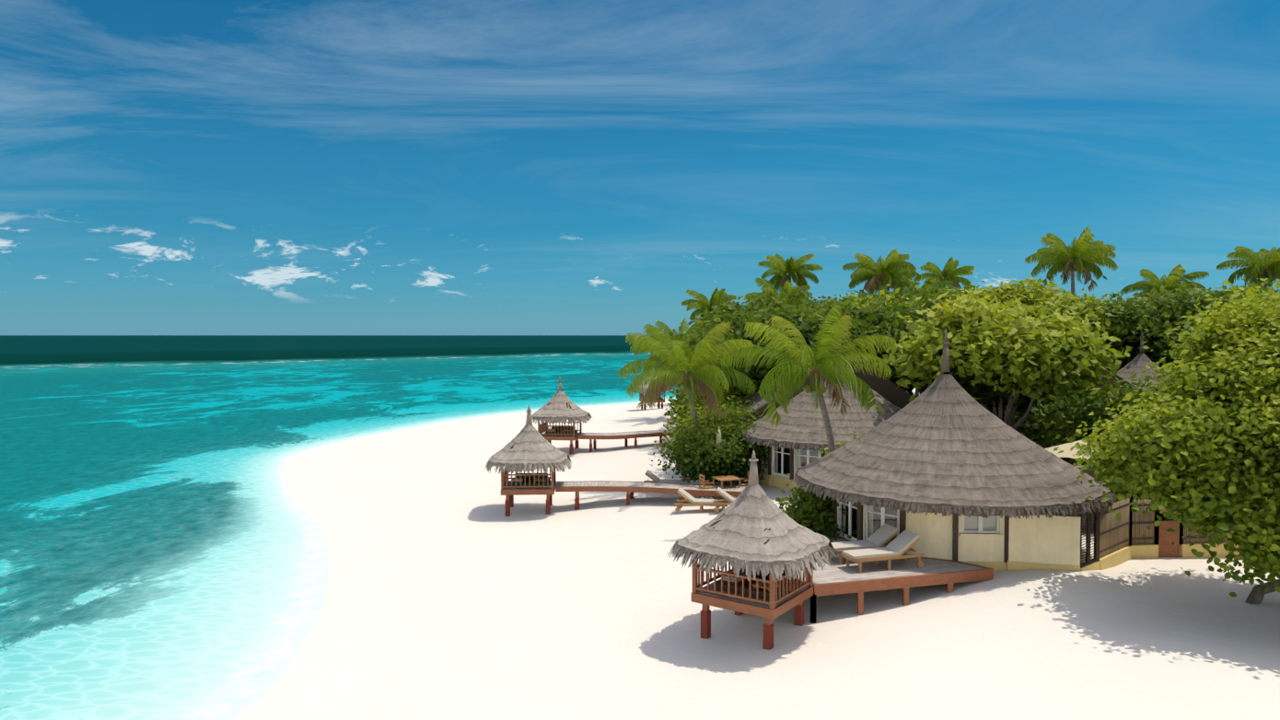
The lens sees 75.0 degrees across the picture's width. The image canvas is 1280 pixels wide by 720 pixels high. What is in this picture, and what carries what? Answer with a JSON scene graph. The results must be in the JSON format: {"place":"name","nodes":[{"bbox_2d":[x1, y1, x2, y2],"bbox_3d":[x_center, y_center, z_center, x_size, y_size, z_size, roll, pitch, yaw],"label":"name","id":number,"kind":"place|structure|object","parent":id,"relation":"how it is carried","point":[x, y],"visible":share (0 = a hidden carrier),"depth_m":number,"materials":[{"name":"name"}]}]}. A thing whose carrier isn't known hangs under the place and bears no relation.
{"place":"outdoors","nodes":[
{"label":"outdoors","id":0,"kind":"place"},
{"bbox_2d":[0,335,1111,719],"bbox_3d":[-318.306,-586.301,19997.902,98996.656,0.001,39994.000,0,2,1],"label":"sea water","id":1,"kind":"structure","parent":0,"point":[162,549],"depth_m":41.31,"materials":[{"name":"teal liquid"}]},
{"bbox_2d":[0,0,1279,335],"label":"sky","id":2,"kind":"structure","parent":0,"point":[168,167],"materials":[{"name":"blue"}]},
{"bbox_2d":[232,388,1279,719],"bbox_3d":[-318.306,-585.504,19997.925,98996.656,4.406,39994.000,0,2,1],"label":"sand ground","id":3,"kind":"structure","parent":0,"point":[453,591],"depth_m":18.95,"materials":[{"name":"white sand"}]},
{"bbox_2d":[485,405,571,516],"bbox_3d":[-4.400,4.045,33.094,3.449,4.520,3.470,0,2,-3],"label":"gazebo","id":4,"kind":"object","parent":3,"relation":"on","point":[529,448],"visible":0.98,"depth_m":32.19,"materials":[{"name":"grey"}]},
{"bbox_2d":[531,376,592,454],"bbox_3d":[-4.388,3.163,45.791,3.448,4.520,3.454,0,2,7],"label":"gazebo","id":5,"kind":"object","parent":3,"relation":"on","point":[560,406],"visible":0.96,"depth_m":44.90,"materials":[{"name":"grey"}]},
{"bbox_2d":[576,430,675,452],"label":"walkway","id":6,"kind":"structure","parent":3,"relation":"on","point":[624,436],"depth_m":45.82,"materials":[{"name":"brown wood"}]},
{"bbox_2d":[555,480,745,510],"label":"walkway","id":7,"kind":"structure","parent":3,"relation":"on","point":[630,488],"depth_m":32.68,"materials":[{"name":"brown wood"}]},
{"bbox_2d":[633,372,671,409],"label":"gazebo","id":8,"kind":"object","parent":3,"relation":"on","point":[659,401],"visible":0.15,"depth_m":75.01,"materials":[{"name":"brown"}]},
{"bbox_2d":[659,436,673,452],"bbox_3d":[2.001,4.451,43.861,1.950,0.828,0.720,0,2,6],"label":"lounger","id":9,"kind":"object","parent":3,"relation":"on","point":[666,440],"visible":0.23,"depth_m":43.65,"materials":[{"name":"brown wood"}]},
{"bbox_2d":[629,318,703,375],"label":"palm","id":10,"kind":"object","parent":3,"relation":"on","point":[686,329],"visible":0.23,"depth_m":60.53,"materials":[{"name":"green plant"}]},
{"bbox_2d":[643,469,690,484],"bbox_3d":[1.117,5.047,34.782,1.950,0.828,0.720,0,2,6],"label":"lounger","id":11,"kind":"object","parent":3,"relation":"on","point":[652,476],"visible":0.38,"depth_m":34.62,"materials":[{"name":"white fabric"}]},
{"bbox_2d":[666,373,692,412],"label":"shrub","id":12,"kind":"object","parent":3,"relation":"on","point":[681,383],"depth_m":60.83,"materials":[{"name":"green plant"}]},
{"bbox_2d":[616,322,763,432],"bbox_3d":[2.015,1.955,35.842,5.929,7.206,5.743,1,2,40],"label":"palm","id":13,"kind":"object","parent":3,"relation":"on","point":[701,370],"visible":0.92,"depth_m":35.48,"materials":[{"name":"green plant"}]},
{"bbox_2d":[657,385,733,428],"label":"shrub","id":14,"kind":"object","parent":3,"relation":"on","point":[671,404],"visible":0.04,"depth_m":54.10,"materials":[{"name":"green plant"}]},
{"bbox_2d":[653,399,741,463],"bbox_3d":[3.495,3.225,38.109,5.707,3.343,4.933,0,2,13],"label":"shrub","id":15,"kind":"object","parent":3,"relation":"on","point":[685,420],"visible":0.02,"depth_m":38.19,"materials":[{"name":"green plant"}]},
{"bbox_2d":[674,488,728,512],"bbox_3d":[2.281,5.203,30.874,1.950,0.828,0.720,0,2,11],"label":"lounger","id":16,"kind":"object","parent":3,"relation":"on","point":[689,497],"visible":0.85,"depth_m":30.69,"materials":[{"name":"white fabric"}]},
{"bbox_2d":[681,471,724,485],"bbox_3d":[2.721,4.893,35.163,1.950,0.828,0.720,0,2,3],"label":"lounger","id":17,"kind":"object","parent":3,"relation":"on","point":[695,480],"visible":0.06,"depth_m":34.88,"materials":[{"name":"brown wood"}]},
{"bbox_2d":[660,333,753,399],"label":"palm","id":18,"kind":"object","parent":3,"relation":"on","point":[684,349],"visible":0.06,"depth_m":46.18,"materials":[{"name":"green plant"}]},
{"bbox_2d":[649,408,767,485],"bbox_3d":[3.036,3.635,34.730,5.374,2.985,4.808,0,2,1],"label":"shrub","id":19,"kind":"object","parent":3,"relation":"on","point":[698,455],"visible":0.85,"depth_m":33.94,"materials":[{"name":"green plant"}]},
{"bbox_2d":[681,287,736,321],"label":"palm","id":20,"kind":"object","parent":3,"relation":"on","point":[701,304],"visible":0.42,"depth_m":84.00,"materials":[{"name":"green plant"}]},
{"bbox_2d":[666,378,751,427],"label":"shrub","id":21,"kind":"object","parent":3,"relation":"on","point":[679,406],"visible":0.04,"depth_m":49.01,"materials":[{"name":"green plant"}]},
{"bbox_2d":[666,389,756,434],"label":"shrub","id":22,"kind":"object","parent":3,"relation":"on","point":[699,404],"depth_m":43.86,"materials":[{"name":"green plant"}]},
{"bbox_2d":[686,298,750,327],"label":"tree","id":23,"kind":"object","parent":3,"relation":"on","point":[709,316],"depth_m":67.67,"materials":[{"name":"green plant"}]},
{"bbox_2d":[682,395,755,421],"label":"shrub","id":24,"kind":"object","parent":3,"relation":"on","point":[735,403],"visible":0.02,"depth_m":40.02,"materials":[{"name":"green plant"}]},
{"bbox_2d":[715,424,721,485],"bbox_3d":[3.211,3.979,34.031,0.425,2.680,0.425,0,2,1],"label":"closed parasol","id":25,"kind":"object","parent":3,"relation":"on","point":[718,438],"visible":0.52,"depth_m":33.92,"materials":[{"name":"beige fabric"}]},
{"bbox_2d":[698,471,749,499],"bbox_3d":[3.399,4.917,32.756,2.160,0.935,0.900,-1,2,-19],"label":"table and chairs","id":26,"kind":"object","parent":3,"relation":"on","point":[730,478],"visible":0.6,"depth_m":32.58,"materials":[{"name":"brown wood"}]},
{"bbox_2d":[713,487,735,511],"bbox_3d":[3.678,5.108,30.458,1.950,0.828,0.720,0,2,9],"label":"lounger","id":27,"kind":"object","parent":3,"relation":"on","point":[727,496],"visible":0.38,"depth_m":30.28,"materials":[{"name":"white fabric"}]},
{"bbox_2d":[684,392,780,477],"bbox_3d":[4.245,3.233,36.058,5.085,3.470,5.161,-1,2,-33],"label":"shrub","id":28,"kind":"object","parent":3,"relation":"on","point":[731,415],"visible":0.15,"depth_m":35.62,"materials":[{"name":"green plant"}]},
{"bbox_2d":[701,287,780,319],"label":"tree","id":29,"kind":"object","parent":3,"relation":"on","point":[713,302],"depth_m":82.69,"materials":[{"name":"green plant"}]},
{"bbox_2d":[667,450,837,650],"bbox_3d":[2.590,4.288,18.938,3.441,4.497,3.489,1,2,36],"label":"gazebo","id":30,"kind":"object","parent":3,"relation":"on","point":[755,537],"visible":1,"depth_m":18.18,"materials":[{"name":"grey"}]},
{"bbox_2d":[668,288,867,342],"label":"tree","id":31,"kind":"object","parent":3,"relation":"on","point":[769,303],"visible":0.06,"depth_m":47.87,"materials":[{"name":"green plant"}]},
{"bbox_2d":[671,291,887,404],"bbox_3d":[7.342,0.869,44.115,11.120,8.781,10.186,0,2,1],"label":"tree","id":32,"kind":"object","parent":3,"relation":"on","point":[803,323],"visible":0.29,"depth_m":41.76,"materials":[{"name":"green plant"}]},
{"bbox_2d":[744,278,814,308],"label":"palm","id":33,"kind":"object","parent":3,"relation":"on","point":[768,286],"visible":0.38,"depth_m":60.94,"materials":[{"name":"green plant"}]},
{"bbox_2d":[757,253,823,291],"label":"palm","id":34,"kind":"object","parent":3,"relation":"on","point":[781,269],"visible":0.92,"depth_m":85.76,"materials":[{"name":"green plant"}]},
{"bbox_2d":[721,303,896,452],"bbox_3d":[5.559,1.969,27.742,5.337,7.499,5.431,-1,2,-41],"label":"palm","id":35,"kind":"object","parent":3,"relation":"on","point":[827,362],"visible":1,"depth_m":27.48,"materials":[{"name":"green plant"}]},
{"bbox_2d":[775,483,857,542],"bbox_3d":[5.272,4.595,24.980,4.546,1.806,4.146,-1,2,-38],"label":"shrub","id":36,"kind":"object","parent":3,"relation":"on","point":[819,522],"visible":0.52,"depth_m":24.26,"materials":[{"name":"green plant"}]},
{"bbox_2d":[735,337,901,489],"bbox_3d":[8.423,2.147,35.336,8.800,6.850,8.806,0,2,1],"label":"villa","id":37,"kind":"object","parent":3,"relation":"on","point":[797,436],"visible":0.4,"depth_m":33.14,"materials":[{"name":"grey plant"}]},
{"bbox_2d":[786,485,854,529],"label":"shrub","id":38,"kind":"object","parent":3,"relation":"on","point":[800,488],"depth_m":26.00,"materials":[{"name":"green plant"}]},
{"bbox_2d":[735,344,911,475],"bbox_3d":[8.997,2.315,40.146,10.628,6.130,9.049,0,2,1],"label":"bungalow","id":39,"kind":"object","parent":3,"relation":"on","point":[890,391],"depth_m":35.78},
{"bbox_2d":[805,289,875,308],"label":"tree","id":40,"kind":"object","parent":3,"relation":"on","point":[851,299],"visible":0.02,"depth_m":58.63,"materials":[{"name":"green plant"}]},
{"bbox_2d":[806,294,877,306],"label":"tree","id":41,"kind":"object","parent":3,"relation":"on","point":[822,296],"depth_m":73.00,"materials":[{"name":"green plant"}]},
{"bbox_2d":[816,424,878,457],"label":"shrub","id":42,"kind":"object","parent":3,"relation":"on","point":[841,444],"depth_m":29.66,"materials":[{"name":"green plant"}]},
{"bbox_2d":[785,291,917,390],"bbox_3d":[11.835,0.718,46.449,10.622,8.792,10.207,0,2,1],"label":"tree","id":43,"kind":"object","parent":3,"relation":"on","point":[845,309],"depth_m":45.48,"materials":[{"name":"green plant"}]},
{"bbox_2d":[842,249,921,297],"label":"palm","id":44,"kind":"object","parent":3,"relation":"on","point":[889,267],"visible":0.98,"depth_m":63.84,"materials":[{"name":"green plant"}]},
{"bbox_2d":[860,260,914,294],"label":"palm","id":45,"kind":"object","parent":3,"relation":"on","point":[906,282],"visible":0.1,"depth_m":78.79,"materials":[{"name":"green plant"}]},
{"bbox_2d":[783,534,993,623],"bbox_3d":[4.750,5.714,21.692,5.636,1.210,6.086,-1,2,-31],"label":"villa deck","id":46,"kind":"object","parent":3,"relation":"on","point":[834,577],"visible":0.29,"depth_m":20.16,"materials":[{"name":"brown wood"}]},
{"bbox_2d":[826,523,900,564],"bbox_3d":[5.746,4.740,21.524,1.950,0.828,0.720,-1,2,-16],"label":"lounger","id":47,"kind":"object","parent":46,"relation":"on","point":[882,535],"visible":0.6,"depth_m":21.46,"materials":[{"name":"white fabric"}]},
{"bbox_2d":[840,530,924,572],"bbox_3d":[6.039,4.762,20.771,1.950,0.828,0.720,-1,2,-16],"label":"lounger","id":48,"kind":"object","parent":46,"relation":"on","point":[901,544],"visible":0.94,"depth_m":20.66,"materials":[{"name":"white fabric"}]},
{"bbox_2d":[852,286,940,301],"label":"tree","id":49,"kind":"object","parent":3,"relation":"on","point":[887,291],"depth_m":70.00,"materials":[{"name":"green plant"}]},
{"bbox_2d":[854,267,994,309],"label":"tree","id":50,"kind":"object","parent":3,"relation":"on","point":[927,292],"visible":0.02,"depth_m":48.71,"materials":[{"name":"green plant"}]},
{"bbox_2d":[904,276,953,397],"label":"tree","id":51,"kind":"object","parent":3,"relation":"on","point":[943,284],"visible":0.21,"depth_m":79.57,"materials":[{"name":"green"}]},
{"bbox_2d":[842,285,1025,397],"bbox_3d":[14.796,0.636,42.787,10.647,9.116,10.890,-1,2,-28],"label":"tree","id":52,"kind":"object","parent":3,"relation":"on","point":[889,314],"visible":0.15,"depth_m":41.75,"materials":[{"name":"green plant"}]},
{"bbox_2d":[840,287,1031,324],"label":"tree","id":53,"kind":"object","parent":3,"relation":"on","point":[882,292],"visible":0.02,"depth_m":47.28,"materials":[{"name":"green plant"}]},
{"bbox_2d":[913,256,974,288],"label":"palm","id":54,"kind":"object","parent":3,"relation":"on","point":[951,271],"visible":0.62,"depth_m":88.48,"materials":[{"name":"green plant"}]},
{"bbox_2d":[867,290,1023,394],"bbox_3d":[20.684,0.048,58.130,12.798,9.555,12.768,0,2,1],"label":"tree","id":55,"kind":"object","parent":3,"relation":"on","point":[921,391],"depth_m":58.44,"materials":[{"name":"green plant"}]},
{"bbox_2d":[791,328,1116,571],"bbox_3d":[8.921,2.521,24.430,8.822,6.850,8.812,0,2,1],"label":"villa","id":56,"kind":"object","parent":3,"relation":"on","point":[946,466],"visible":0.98,"depth_m":21.88,"materials":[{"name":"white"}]},
{"bbox_2d":[950,280,994,296],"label":"tree","id":57,"kind":"object","parent":3,"relation":"on","point":[967,287],"depth_m":81.09,"materials":[{"name":"green plant"}]},
{"bbox_2d":[882,282,1131,430],"bbox_3d":[14.193,1.248,33.628,8.886,8.592,10.408,0,2,1],"label":"tree","id":58,"kind":"object","parent":3,"relation":"on","point":[998,362],"visible":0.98,"depth_m":31.22,"materials":[{"name":"green plant"}]},
{"bbox_2d":[953,277,1080,314],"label":"tree","id":59,"kind":"object","parent":3,"relation":"on","point":[1039,291],"visible":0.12,"depth_m":66.06,"materials":[{"name":"green plant"}]},
{"bbox_2d":[989,384,1093,448],"bbox_3d":[17.070,2.373,36.682,8.850,5.112,7.973,-1,2,-36],"label":"shrub","id":60,"kind":"object","parent":3,"relation":"on","point":[1041,411],"visible":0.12,"depth_m":34.73,"materials":[{"name":"green plant"}]},
{"bbox_2d":[1037,239,1104,297],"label":"palm","id":61,"kind":"object","parent":3,"relation":"on","point":[1097,242],"visible":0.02,"depth_m":73.78,"materials":[{"name":"green plant"}]},
{"bbox_2d":[1024,226,1117,296],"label":"palm","id":62,"kind":"object","parent":3,"relation":"on","point":[1059,257],"visible":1,"depth_m":60.74,"materials":[{"name":"green plant"}]},
{"bbox_2d":[1007,288,1148,371],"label":"tree","id":63,"kind":"object","parent":3,"relation":"on","point":[1076,301],"visible":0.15,"depth_m":53.51,"materials":[{"name":"green plant"}]},
{"bbox_2d":[1035,376,1170,440],"bbox_3d":[21.160,2.873,36.760,7.953,4.432,8.280,1,2,41],"label":"shrub","id":64,"kind":"object","parent":3,"relation":"on","point":[1104,391],"depth_m":36.59,"materials":[{"name":"green plant"}]},
{"bbox_2d":[1053,373,1175,521],"bbox_3d":[16.997,2.913,26.938,7.756,4.883,6.953,0,2,1],"label":"shrub","id":65,"kind":"object","parent":3,"relation":"on","point":[1071,439],"depth_m":27.33,"materials":[{"name":"green plant"}]},
{"bbox_2d":[1034,363,1223,448],"bbox_3d":[19.286,2.652,30.159,8.238,5.087,8.241,0,2,1],"label":"shrub","id":66,"kind":"object","parent":3,"relation":"on","point":[1117,397],"visible":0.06,"depth_m":31.27,"materials":[{"name":"green plant"}]},
{"bbox_2d":[1006,440,1262,571],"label":"boundary wall","id":67,"kind":"structure","parent":3,"relation":"on","point":[1043,541],"depth_m":21.77,"materials":[{"name":"beige paint"}]},
{"bbox_2d":[1117,331,1169,391],"bbox_3d":[29.764,1.727,49.511,8.815,6.850,8.783,0,2,1],"label":"villa","id":68,"kind":"object","parent":3,"relation":"on","point":[1137,363],"visible":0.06,"depth_m":48.88,"materials":[{"name":"grey wood"}]},
{"bbox_2d":[1124,351,1187,390],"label":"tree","id":69,"kind":"object","parent":3,"relation":"on","point":[1153,365],"depth_m":39.01,"materials":[{"name":"green plant"}]},
{"bbox_2d":[1119,264,1209,302],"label":"palm","id":70,"kind":"object","parent":3,"relation":"on","point":[1149,285],"visible":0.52,"depth_m":68.56,"materials":[{"name":"green plant"}]},
{"bbox_2d":[1086,281,1245,373],"bbox_3d":[33.343,-0.100,54.460,11.966,10.007,13.059,-1,2,-26],"label":"tree","id":71,"kind":"object","parent":3,"relation":"on","point":[1158,314],"visible":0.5,"depth_m":51.50,"materials":[{"name":"green plant"}]},
{"bbox_2d":[1057,278,1279,605],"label":"tree","id":72,"kind":"object","parent":3,"relation":"on","point":[1194,449],"visible":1,"depth_m":17.41,"materials":[{"name":"green plant"}]},
{"bbox_2d":[1142,278,1279,361],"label":"tree","id":73,"kind":"object","parent":3,"relation":"on","point":[1249,293],"visible":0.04,"depth_m":36.63,"materials":[{"name":"green plant"}]},
{"bbox_2d":[1155,292,1279,363],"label":"tree","id":74,"kind":"object","parent":3,"relation":"on","point":[1185,326],"depth_m":43.13,"materials":[{"name":"green plant"}]},
{"bbox_2d":[1194,274,1279,301],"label":"tree","id":75,"kind":"object","parent":3,"relation":"on","point":[1249,285],"depth_m":61.77,"materials":[{"name":"green plant"}]},
{"bbox_2d":[1216,246,1279,290],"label":"palm","id":76,"kind":"object","parent":3,"relation":"on","point":[1266,267],"visible":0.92,"depth_m":63.08,"materials":[{"name":"green plant"}]},
{"bbox_2d":[1218,280,1279,306],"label":"tree","id":77,"kind":"object","parent":3,"relation":"on","point":[1253,285],"depth_m":51.73,"materials":[{"name":"green plant"}]},
{"bbox_2d":[1245,248,1277,290],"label":"palm","id":78,"kind":"object","parent":3,"relation":"on","point":[1262,252],"visible":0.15,"depth_m":69.11,"materials":[{"name":"green plant"}]},
{"bbox_2d":[1074,367,1137,396],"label":"villa wing roof","id":79,"kind":"structure","parent":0,"point":[1113,378],"depth_m":44.87,"materials":[{"name":"grey wicker"}]}
]}

